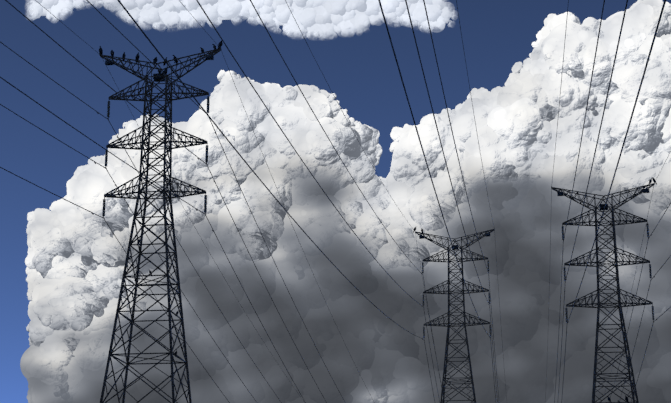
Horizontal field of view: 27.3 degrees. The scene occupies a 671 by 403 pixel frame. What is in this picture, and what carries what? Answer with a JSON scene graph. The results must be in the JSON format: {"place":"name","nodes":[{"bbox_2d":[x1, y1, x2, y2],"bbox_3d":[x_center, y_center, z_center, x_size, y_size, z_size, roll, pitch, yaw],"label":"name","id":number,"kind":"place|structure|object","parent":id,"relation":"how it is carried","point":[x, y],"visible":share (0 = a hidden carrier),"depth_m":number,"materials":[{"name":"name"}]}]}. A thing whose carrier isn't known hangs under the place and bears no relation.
{"place":"outdoors","nodes":[
{"label":"outdoors","id":0,"kind":"place"},
{"bbox_2d":[25,0,457,39],"bbox_3d":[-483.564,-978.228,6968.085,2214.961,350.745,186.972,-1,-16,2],"label":"cloud","id":1,"kind":"structure","parent":0,"point":[324,17],"depth_m":6938.64,"materials":[{"name":"white"}]},
{"bbox_2d":[0,0,670,402],"label":"sky","id":2,"kind":"structure","parent":0,"point":[361,69],"materials":[{"name":"blue"}]},
{"bbox_2d":[20,0,670,402],"bbox_3d":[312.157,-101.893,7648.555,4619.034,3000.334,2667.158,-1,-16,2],"label":"cloud","id":3,"kind":"structure","parent":0,"point":[74,262],"depth_m":7876.43,"materials":[{"name":"white"}]},
{"bbox_3d":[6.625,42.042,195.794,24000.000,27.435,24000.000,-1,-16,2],"label":"terrain","id":4,"kind":"structure","parent":0,"visible":0},
{"bbox_2d":[99,47,221,402],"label":"transmission tower","id":5,"kind":"structure","parent":4,"relation":"on","point":[159,78],"depth_m":179.77,"materials":[{"name":"metal"}]},
{"bbox_2d":[415,228,494,402],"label":"transmission tower","id":6,"kind":"structure","parent":4,"relation":"on","point":[448,326],"depth_m":284.74,"materials":[{"name":"metal"}]},
{"bbox_2d":[0,0,670,402],"bbox_3d":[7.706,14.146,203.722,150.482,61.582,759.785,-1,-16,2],"label":"power lines","id":7,"kind":"object","parent":6,"relation":"attached to","point":[352,178],"visible":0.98,"depth_m":154.61,"materials":[{"name":"grey metal"}]},
{"bbox_2d":[99,41,656,402],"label":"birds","id":8,"kind":"object","parent":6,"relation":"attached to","point":[220,44],"visible":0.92,"depth_m":185.26},
{"bbox_2d":[551,182,654,402],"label":"transmission tower","id":9,"kind":"structure","parent":4,"relation":"on","point":[612,224],"depth_m":222.25,"materials":[{"name":"metal"}]}
]}

